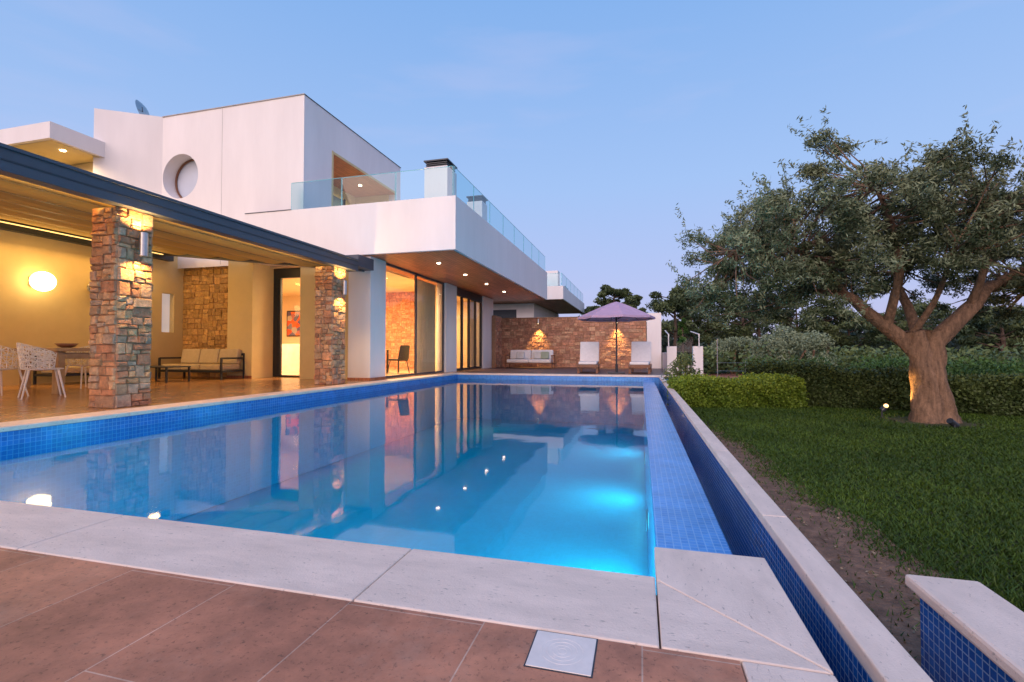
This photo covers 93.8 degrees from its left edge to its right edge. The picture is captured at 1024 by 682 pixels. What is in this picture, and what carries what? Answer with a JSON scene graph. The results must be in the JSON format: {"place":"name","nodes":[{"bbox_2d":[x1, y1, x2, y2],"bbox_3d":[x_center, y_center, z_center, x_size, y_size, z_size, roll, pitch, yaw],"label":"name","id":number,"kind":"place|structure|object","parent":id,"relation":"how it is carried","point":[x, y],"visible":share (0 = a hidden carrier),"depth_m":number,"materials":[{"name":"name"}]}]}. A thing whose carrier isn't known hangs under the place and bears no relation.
{"place":"outdoors","nodes":[
{"label":"outdoors","id":0,"kind":"place"},
{"bbox_2d":[0,367,745,681],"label":"stone terrace","id":1,"kind":"structure","parent":0,"point":[63,619],"depth_m":1.35,"materials":[{"name":"brown tile"}]},
{"bbox_2d":[0,345,28,395],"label":"lattice garden chair","id":2,"kind":"object","parent":1,"relation":"on","point":[10,367],"visible":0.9,"depth_m":8.30,"materials":[{"name":"white plastic"}]},
{"bbox_2d":[16,343,65,399],"bbox_3d":[-8.183,0.508,8.322,0.655,0.954,0.609,-1,-2,40],"label":"lattice garden chair","id":3,"kind":"object","parent":1,"relation":"on","point":[28,359],"visible":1,"depth_m":8.15,"materials":[{"name":"white plastic"}]},
{"bbox_2d":[0,348,90,393],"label":"outdoor dining table","id":4,"kind":"object","parent":1,"relation":"on","point":[62,355],"visible":0.45,"depth_m":9.08,"materials":[{"name":"brown wood"}]},
{"bbox_2d":[54,343,78,347],"bbox_3d":[-8.839,0.092,9.512,0.360,0.090,0.360,0,-1,15],"label":"fruit bowl","id":5,"kind":"object","parent":4,"relation":"on","point":[66,345],"visible":1,"depth_m":9.42,"materials":[{"name":"brown wood"}]},
{"bbox_2d":[65,345,90,388],"bbox_3d":[-9.472,0.558,10.628,0.654,0.954,0.609,0,-1,9],"label":"lattice garden chair","id":6,"kind":"object","parent":1,"relation":"on","point":[81,365],"visible":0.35,"depth_m":10.59,"materials":[{"name":"white plastic"}]},
{"bbox_2d":[33,351,149,384],"bbox_3d":[-10.874,0.635,12.531,0.850,0.877,2.200,0,-1,15],"label":"outdoor sofa","id":7,"kind":"object","parent":1,"relation":"on","point":[73,370],"visible":0.14,"depth_m":11.68,"materials":[{"name":"metal"}]},
{"bbox_2d":[91,206,151,407],"bbox_3d":[-5.755,-0.476,7.067,0.480,2.860,0.480,0,-1,15],"label":"stone pillar","id":8,"kind":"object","parent":1,"relation":"on","point":[121,309],"visible":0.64,"depth_m":6.88,"materials":[{"name":"stone"}]},
{"bbox_2d":[88,207,153,407],"bbox_3d":[-5.755,-0.476,7.068,0.584,2.854,0.581,0,-1,15],"label":"stone facing","id":9,"kind":"object","parent":8,"relation":"attached to","point":[119,319],"visible":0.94,"depth_m":6.85,"materials":[{"name":"brown stone"}]},
{"bbox_2d":[135,232,148,256],"bbox_3d":[-5.409,-1.408,7.000,0.185,0.340,0.110,0,-1,15],"label":"wall sconce","id":10,"kind":"object","parent":9,"relation":"attached to","point":[141,244],"depth_m":6.95,"materials":[{"name":"metal"}]},
{"bbox_2d":[150,366,190,382],"bbox_3d":[-9.319,0.873,12.730,1.200,0.410,0.700,0,-1,15],"label":"coffee table","id":11,"kind":"object","parent":1,"relation":"on","point":[166,372],"visible":0.74,"depth_m":12.43,"materials":[{"name":"metal"}]},
{"bbox_2d":[158,349,244,379],"bbox_3d":[-9.185,0.671,14.200,2.300,0.877,0.850,0,-1,15],"label":"outdoor sofa","id":12,"kind":"object","parent":1,"relation":"on","point":[221,361],"visible":0.97,"depth_m":14.21,"materials":[{"name":"fabric"}]},
{"bbox_2d":[0,93,546,385],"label":"modern villa","id":13,"kind":"object","parent":1,"relation":"on","point":[302,166],"visible":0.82,"depth_m":14.81,"materials":[{"name":"white paint"}]},
{"bbox_2d":[28,271,56,290],"bbox_3d":[-11.414,-1.446,11.644,0.540,0.480,0.480,0,-1,15],"label":"globe wall lamp","id":14,"kind":"object","parent":13,"relation":"attached to","point":[42,281],"visible":1,"depth_m":11.51,"materials":[{"name":"white glass"}]},
{"bbox_2d":[0,121,104,172],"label":"villa left wing","id":15,"kind":"structure","parent":13,"relation":"attached to","point":[49,139],"depth_m":14.28,"materials":[{"name":"white paint"}]},
{"bbox_2d":[135,100,149,114],"bbox_3d":[-13.094,-7.850,17.034,0.301,1.339,0.839,0,-1,-14],"label":"satellite dish","id":16,"kind":"object","parent":13,"relation":"on","point":[141,108],"visible":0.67,"depth_m":16.80,"materials":[{"name":"metal"}]},
{"bbox_2d":[175,159,193,197],"bbox_3d":[-10.545,-5.286,15.823,1.440,1.440,0.060,0,-1,15],"label":"round window frame","id":17,"kind":"structure","parent":13,"relation":"in","point":[188,161],"depth_m":15.95,"materials":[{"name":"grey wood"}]},
{"bbox_2d":[0,143,373,271],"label":"pergola","id":18,"kind":"object","parent":13,"relation":"attached to","point":[44,197],"visible":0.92,"depth_m":8.65,"materials":[{"name":"wood"}]},
{"bbox_2d":[287,311,299,336],"bbox_3d":[-10.065,-0.813,22.346,1.000,1.200,0.065,0,-1,15],"label":"wall painting","id":19,"kind":"object","parent":13,"relation":"attached to","point":[293,323],"depth_m":22.35,"materials":[{"name":"paint"}]},
{"bbox_2d":[333,195,343,205],"bbox_3d":[-6.971,-4.458,18.016,0.020,2.300,2.200,0,-1,15],"label":"loggia window","id":20,"kind":"structure","parent":13,"relation":"in","point":[337,201],"depth_m":18.66,"materials":[{"name":"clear glass"}]},
{"bbox_2d":[385,349,389,372],"bbox_3d":[-5.223,0.717,16.814,1.100,0.860,1.800,0,-1,15],"label":"dining table","id":21,"kind":"object","parent":13,"relation":"on","point":[387,357],"visible":0.21,"depth_m":17.43,"materials":[{"name":"brown wood"}]},
{"bbox_2d":[387,345,409,372],"bbox_3d":[-4.002,0.642,16.994,0.641,0.983,0.570,-1,-2,34],"label":"dining chair","id":22,"kind":"object","parent":13,"relation":"on","point":[404,350],"visible":1,"depth_m":16.85,"materials":[{"name":"metal"}]},
{"bbox_2d":[386,263,443,377],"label":"window frames","id":23,"kind":"structure","parent":13,"relation":"in","point":[387,264],"depth_m":16.14,"materials":[{"name":"black metal"}]},
{"bbox_2d":[424,158,456,197],"bbox_3d":[-2.208,-4.332,14.847,0.790,2.310,0.790,0,-1,15],"label":"roof chimney","id":24,"kind":"object","parent":13,"relation":"on","point":[437,182],"visible":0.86,"depth_m":14.52,"materials":[{"name":"paint"}]},
{"bbox_2d":[466,195,487,220],"bbox_3d":[-1.321,-4.260,18.155,0.640,2.310,0.640,0,-1,15],"label":"roof chimney","id":25,"kind":"object","parent":13,"relation":"on","point":[480,207],"visible":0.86,"depth_m":17.91,"materials":[{"name":"paint"}]},
{"bbox_2d":[315,266,343,384],"bbox_3d":[-4.482,-0.372,11.818,0.480,2.860,0.480,0,-1,15],"label":"stone pillar","id":26,"kind":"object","parent":1,"relation":"on","point":[328,323],"visible":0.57,"depth_m":11.60,"materials":[{"name":"stone"}]},
{"bbox_2d":[314,266,345,384],"bbox_3d":[-4.481,-0.372,11.819,0.582,2.854,0.582,0,-1,15],"label":"stone facing","id":27,"kind":"object","parent":26,"relation":"attached to","point":[327,315],"visible":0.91,"depth_m":11.58,"materials":[{"name":"brown stone"}]},
{"bbox_2d":[339,281,346,294],"bbox_3d":[-4.135,-1.304,11.751,0.185,0.340,0.110,0,-1,15],"label":"wall sconce","id":28,"kind":"object","parent":27,"relation":"attached to","point":[343,287],"depth_m":11.70,"materials":[{"name":"metal"}]},
{"bbox_2d":[492,315,500,366],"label":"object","id":29,"kind":"object","parent":1,"relation":"on","point":[493,340],"visible":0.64,"depth_m":23.97,"materials":[{"name":"brown stone"}]},
{"bbox_2d":[523,630,597,677],"bbox_3d":[0.134,0.831,1.274,0.174,0.013,0.164,0,-1,15],"label":"skimmer lid","id":30,"kind":"object","parent":1,"relation":"on","point":[563,653],"visible":1,"depth_m":1.26,"materials":[{"name":"white plastic"}]},
{"bbox_2d":[0,0,1023,335],"label":"sky","id":31,"kind":"structure","parent":0,"point":[586,124],"materials":[{"name":"blue"}]},
{"bbox_2d":[647,313,660,367],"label":"white end pier","id":32,"kind":"structure","parent":0,"point":[654,332],"depth_m":22.62,"materials":[{"name":"white paint"}]},
{"bbox_2d":[662,330,702,376],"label":"shower","id":33,"kind":"structure","parent":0,"point":[669,357],"depth_m":18.49,"materials":[{"name":"white"}]},
{"bbox_2d":[703,373,741,378],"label":"terracotta path","id":34,"kind":"structure","parent":0,"point":[726,375],"depth_m":22.69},
{"bbox_2d":[661,354,1023,657],"bbox_3d":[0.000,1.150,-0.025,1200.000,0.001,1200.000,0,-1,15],"label":"ground","id":35,"kind":"structure","parent":0,"point":[903,420],"depth_m":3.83,"materials":[{"name":"green plant"}]},
{"bbox_2d":[0,375,872,681],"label":"swimming pool","id":36,"kind":"structure","parent":35,"relation":"in","point":[580,487],"depth_m":7.29,"materials":[{"name":"liquid"}]},
{"bbox_2d":[0,373,932,681],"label":"pool coping","id":37,"kind":"object","parent":36,"relation":"on","point":[734,607],"visible":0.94,"depth_m":1.68,"materials":[{"name":"stone"}]},
{"bbox_2d":[646,509,647,531],"bbox_3d":[1.399,1.859,4.969,0.021,0.224,0.224,0,-1,15],"label":"underwater pool light","id":38,"kind":"object","parent":36,"relation":"attached to","point":[647,520],"visible":1,"depth_m":4.88,"materials":[{"name":"white"}]},
{"bbox_2d":[493,271,583,317],"bbox_3d":[0.127,-1.930,36.458,9.400,7.750,11.600,0,-1,15],"label":"neighbouring villa","id":39,"kind":"object","parent":35,"relation":"on","point":[566,297],"visible":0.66,"depth_m":32.15,"materials":[{"name":"white paint"}]},
{"bbox_2d":[493,310,515,317],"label":"dark windows","id":40,"kind":"structure","parent":39,"relation":"in","point":[502,313],"depth_m":32.22,"materials":[{"name":"glass"}]},
{"bbox_2d":[451,367,668,374],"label":"wooden deck","id":41,"kind":"structure","parent":35,"relation":"on","point":[573,370],"depth_m":20.14,"materials":[{"name":"brown wood"}]},
{"bbox_2d":[505,350,554,368],"bbox_3d":[0.871,0.862,22.943,2.300,0.877,0.850,0,-1,15],"label":"sofa","id":42,"kind":"object","parent":41,"relation":"on","point":[524,356],"visible":0.94,"depth_m":22.85,"materials":[{"name":"white fabric"}]},
{"bbox_2d":[501,317,645,367],"bbox_3d":[3.011,0.079,24.225,7.280,2.500,0.350,0,-1,15],"label":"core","id":43,"kind":"object","parent":41,"relation":"on","point":[510,331],"visible":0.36,"depth_m":24.09,"materials":[{"name":"brown stone"}]},
{"bbox_2d":[502,317,576,318],"bbox_3d":[2.934,-1.191,24.273,7.480,0.040,0.450,0,-1,15],"label":"capping","id":44,"kind":"object","parent":43,"relation":"on","point":[540,317],"visible":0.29,"depth_m":24.40,"materials":[{"name":"stone"}]},
{"bbox_2d":[495,317,645,367],"bbox_3d":[2.816,0.038,23.539,7.297,2.544,1.117,0,-1,15],"label":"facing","id":45,"kind":"object","parent":43,"relation":"attached to","point":[586,327],"visible":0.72,"depth_m":24.08,"materials":[{"name":"stone"}]},
{"bbox_2d":[577,342,599,372],"bbox_3d":[2.954,0.610,18.430,0.760,1.184,1.950,0,-1,12],"label":"sun lounger","id":46,"kind":"object","parent":41,"relation":"on","point":[589,354],"visible":1,"depth_m":18.85,"materials":[{"name":"white fabric"}]},
{"bbox_2d":[578,301,654,373],"bbox_3d":[3.796,-0.130,17.418,2.617,2.620,2.617,-1,-1,24],"label":"garden parasol","id":47,"kind":"object","parent":41,"relation":"on","point":[616,311],"visible":0.98,"depth_m":16.98,"materials":[{"name":"fabric"}]},
{"bbox_2d":[628,342,651,373],"bbox_3d":[4.806,0.600,17.934,0.760,1.184,1.950,0,-1,18],"label":"sun lounger","id":48,"kind":"object","parent":41,"relation":"on","point":[640,354],"visible":0.99,"depth_m":18.33,"materials":[{"name":"white fabric"}]},
{"bbox_2d":[583,305,600,313],"bbox_3d":[7.016,-0.355,39.803,3.383,5.163,3.135,1,-1,-25],"label":"pine tree","id":49,"kind":"object","parent":35,"relation":"on","point":[590,308],"visible":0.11,"depth_m":39.09,"materials":[{"name":"green plant"}]},
{"bbox_2d":[593,284,636,308],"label":"pine tree","id":50,"kind":"object","parent":35,"relation":"on","point":[619,293],"visible":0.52,"depth_m":40.84,"materials":[{"name":"green plant"}]},
{"bbox_2d":[623,294,647,312],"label":"pine tree","id":51,"kind":"object","parent":35,"relation":"on","point":[638,298],"visible":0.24,"depth_m":43.29,"materials":[{"name":"green plant"}]},
{"bbox_2d":[645,283,703,345],"bbox_3d":[12.848,-1.304,37.794,5.721,6.969,4.511,1,-2,-37],"label":"pine tree","id":52,"kind":"object","parent":35,"relation":"on","point":[676,299],"visible":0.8,"depth_m":37.12,"materials":[{"name":"green plant"}]},
{"bbox_2d":[661,351,702,382],"bbox_3d":[4.368,0.830,12.270,1.055,1.184,1.094,0,-1,15],"label":"flowering shrub","id":53,"kind":"object","parent":35,"relation":"on","point":[685,362],"visible":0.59,"depth_m":12.07,"materials":[{"name":"green plant"}]},
{"bbox_2d":[677,317,688,359],"bbox_3d":[12.739,0.173,35.946,1.462,3.932,1.137,0,-1,-17],"label":"cypress tree","id":54,"kind":"object","parent":35,"relation":"on","point":[681,331],"visible":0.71,"depth_m":35.81,"materials":[{"name":"green plant"}]},
{"bbox_2d":[661,298,727,354],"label":"pine tree","id":55,"kind":"object","parent":35,"relation":"on","point":[698,322],"visible":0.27,"depth_m":40.98,"materials":[{"name":"green plant"}]},
{"bbox_2d":[689,291,740,349],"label":"pine tree","id":56,"kind":"object","parent":35,"relation":"on","point":[708,332],"visible":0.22,"depth_m":41.25,"materials":[{"name":"green plant"}]},
{"bbox_2d":[717,339,745,376],"bbox_3d":[7.329,0.693,14.589,2.024,1.550,0.028,0,-1,15],"label":"garden fence","id":57,"kind":"object","parent":35,"relation":"on","point":[717,358],"visible":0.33,"depth_m":14.84,"materials":[{"name":"metal"}]},
{"bbox_2d":[705,336,764,373],"bbox_3d":[11.297,0.782,24.550,3.152,2.059,2.915,0,-1,15],"label":"silver olive shrub","id":58,"kind":"object","parent":35,"relation":"on","point":[730,343],"visible":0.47,"depth_m":23.93,"materials":[{"name":"green plant"}]},
{"bbox_2d":[666,372,809,407],"bbox_3d":[4.725,1.064,10.131,2.714,0.845,1.257,0,-1,1],"label":"bright hedge","id":59,"kind":"object","parent":35,"relation":"on","point":[754,390],"visible":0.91,"depth_m":9.72,"materials":[{"name":"green plant"}]},
{"bbox_2d":[703,293,781,345],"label":"pine tree","id":60,"kind":"object","parent":35,"relation":"on","point":[742,329],"visible":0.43,"depth_m":40.38,"materials":[{"name":"green plant"}]},
{"bbox_2d":[729,290,776,344],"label":"pine tree","id":61,"kind":"object","parent":35,"relation":"on","point":[759,333],"visible":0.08,"depth_m":45.55,"materials":[{"name":"green plant"}]},
{"bbox_2d":[738,357,803,374],"bbox_3d":[6.289,0.941,11.094,1.621,1.121,1.312,0,-1,-21],"label":"dark hedge","id":62,"kind":"object","parent":35,"relation":"on","point":[761,365],"visible":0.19,"depth_m":10.92,"materials":[{"name":"green plant"}]},
{"bbox_2d":[742,324,832,364],"bbox_3d":[12.772,0.488,22.509,3.688,2.559,3.663,0,-1,15],"label":"silver olive shrub","id":63,"kind":"object","parent":35,"relation":"on","point":[784,338],"visible":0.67,"depth_m":21.94,"materials":[{"name":"green plant"}]},
{"bbox_2d":[771,297,825,341],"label":"pine tree","id":64,"kind":"object","parent":35,"relation":"on","point":[803,318],"visible":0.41,"depth_m":41.67,"materials":[{"name":"green plant"}]},
{"bbox_2d":[781,330,837,365],"bbox_3d":[14.755,0.612,24.070,2.618,2.379,3.230,-1,-1,32],"label":"silver olive shrub","id":65,"kind":"object","parent":35,"relation":"on","point":[816,338],"visible":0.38,"depth_m":23.47,"materials":[{"name":"green plant"}]},
{"bbox_2d":[707,425,951,666],"bbox_3d":[2.154,1.226,3.745,0.844,0.001,7.600,0,-1,15],"label":"soil strip","id":66,"kind":"object","parent":35,"relation":"on","point":[827,551],"visible":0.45,"depth_m":2.64,"materials":[{"name":"brown soil"}]},
{"bbox_2d":[717,436,923,656],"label":"dry leaf litter","id":67,"kind":"object","parent":66,"relation":"on","point":[868,599],"visible":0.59,"depth_m":2.83,"materials":[{"name":"brown plant"}]},
{"bbox_2d":[797,305,867,348],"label":"pine tree","id":68,"kind":"object","parent":35,"relation":"on","point":[828,328],"visible":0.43,"depth_m":42.71,"materials":[{"name":"green plant"}]},
{"bbox_2d":[646,318,1023,361],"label":"distant trees","id":69,"kind":"object","parent":35,"relation":"on","point":[950,344],"visible":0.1,"depth_m":51.75,"materials":[{"name":"green plant"}]},
{"bbox_2d":[666,105,1023,423],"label":"olive tree","id":70,"kind":"object","parent":35,"relation":"on","point":[983,234],"visible":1,"depth_m":7.29,"materials":[{"name":"green plant"}]},
{"bbox_2d":[821,312,882,355],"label":"pine tree","id":71,"kind":"object","parent":35,"relation":"on","point":[872,343],"visible":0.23,"depth_m":44.12,"materials":[{"name":"green plant"}]},
{"bbox_2d":[681,340,1023,375],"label":"shrub belt","id":72,"kind":"object","parent":35,"relation":"on","point":[845,358],"visible":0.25,"depth_m":22.97,"materials":[{"name":"green plant"}]},
{"bbox_2d":[739,352,1023,375],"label":"juniper bushes","id":73,"kind":"object","parent":35,"relation":"on","point":[1001,368],"visible":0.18,"depth_m":14.01,"materials":[{"name":"green plant"}]},
{"bbox_2d":[879,404,888,417],"bbox_3d":[6.385,1.202,8.214,0.138,0.255,0.110,0,-1,15],"label":"garden spotlight","id":74,"kind":"object","parent":35,"relation":"on","point":[884,407],"visible":1,"depth_m":8.19,"materials":[{"name":"metal"}]},
{"bbox_2d":[781,359,1023,416],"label":"dark hedge","id":75,"kind":"object","parent":35,"relation":"on","point":[834,386],"visible":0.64,"depth_m":9.26,"materials":[{"name":"green plant"}]},
{"bbox_2d":[862,303,947,350],"bbox_3d":[30.452,-0.362,37.292,5.034,5.067,5.614,1,-2,-42],"label":"pine tree","id":76,"kind":"object","parent":35,"relation":"on","point":[901,322],"visible":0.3,"depth_m":36.86,"materials":[{"name":"green plant"}]},
{"bbox_2d":[876,298,956,330],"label":"pine tree","id":77,"kind":"object","parent":35,"relation":"on","point":[948,311],"visible":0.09,"depth_m":41.51,"materials":[{"name":"green plant"}]},
{"bbox_2d":[946,418,959,427],"bbox_3d":[6.575,1.228,7.147,0.172,0.157,0.090,0,-1,-14],"label":"garden spotlight","id":78,"kind":"object","parent":35,"relation":"on","point":[952,422],"visible":0.83,"depth_m":7.12,"materials":[{"name":"metal"}]},
{"bbox_2d":[905,574,1023,681],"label":"tiled garden wall","id":79,"kind":"structure","parent":35,"relation":"on","point":[972,631],"depth_m":1.49,"materials":[{"name":"blue tile"}]},
{"bbox_2d":[950,305,1023,357],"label":"pine tree","id":80,"kind":"object","parent":35,"relation":"on","point":[982,346],"visible":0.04,"depth_m":37.64,"materials":[{"name":"green plant"}]},
{"bbox_2d":[955,305,1023,357],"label":"pine tree","id":81,"kind":"object","parent":35,"relation":"on","point":[971,329],"visible":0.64,"depth_m":30.91,"materials":[{"name":"green plant"}]}
]}

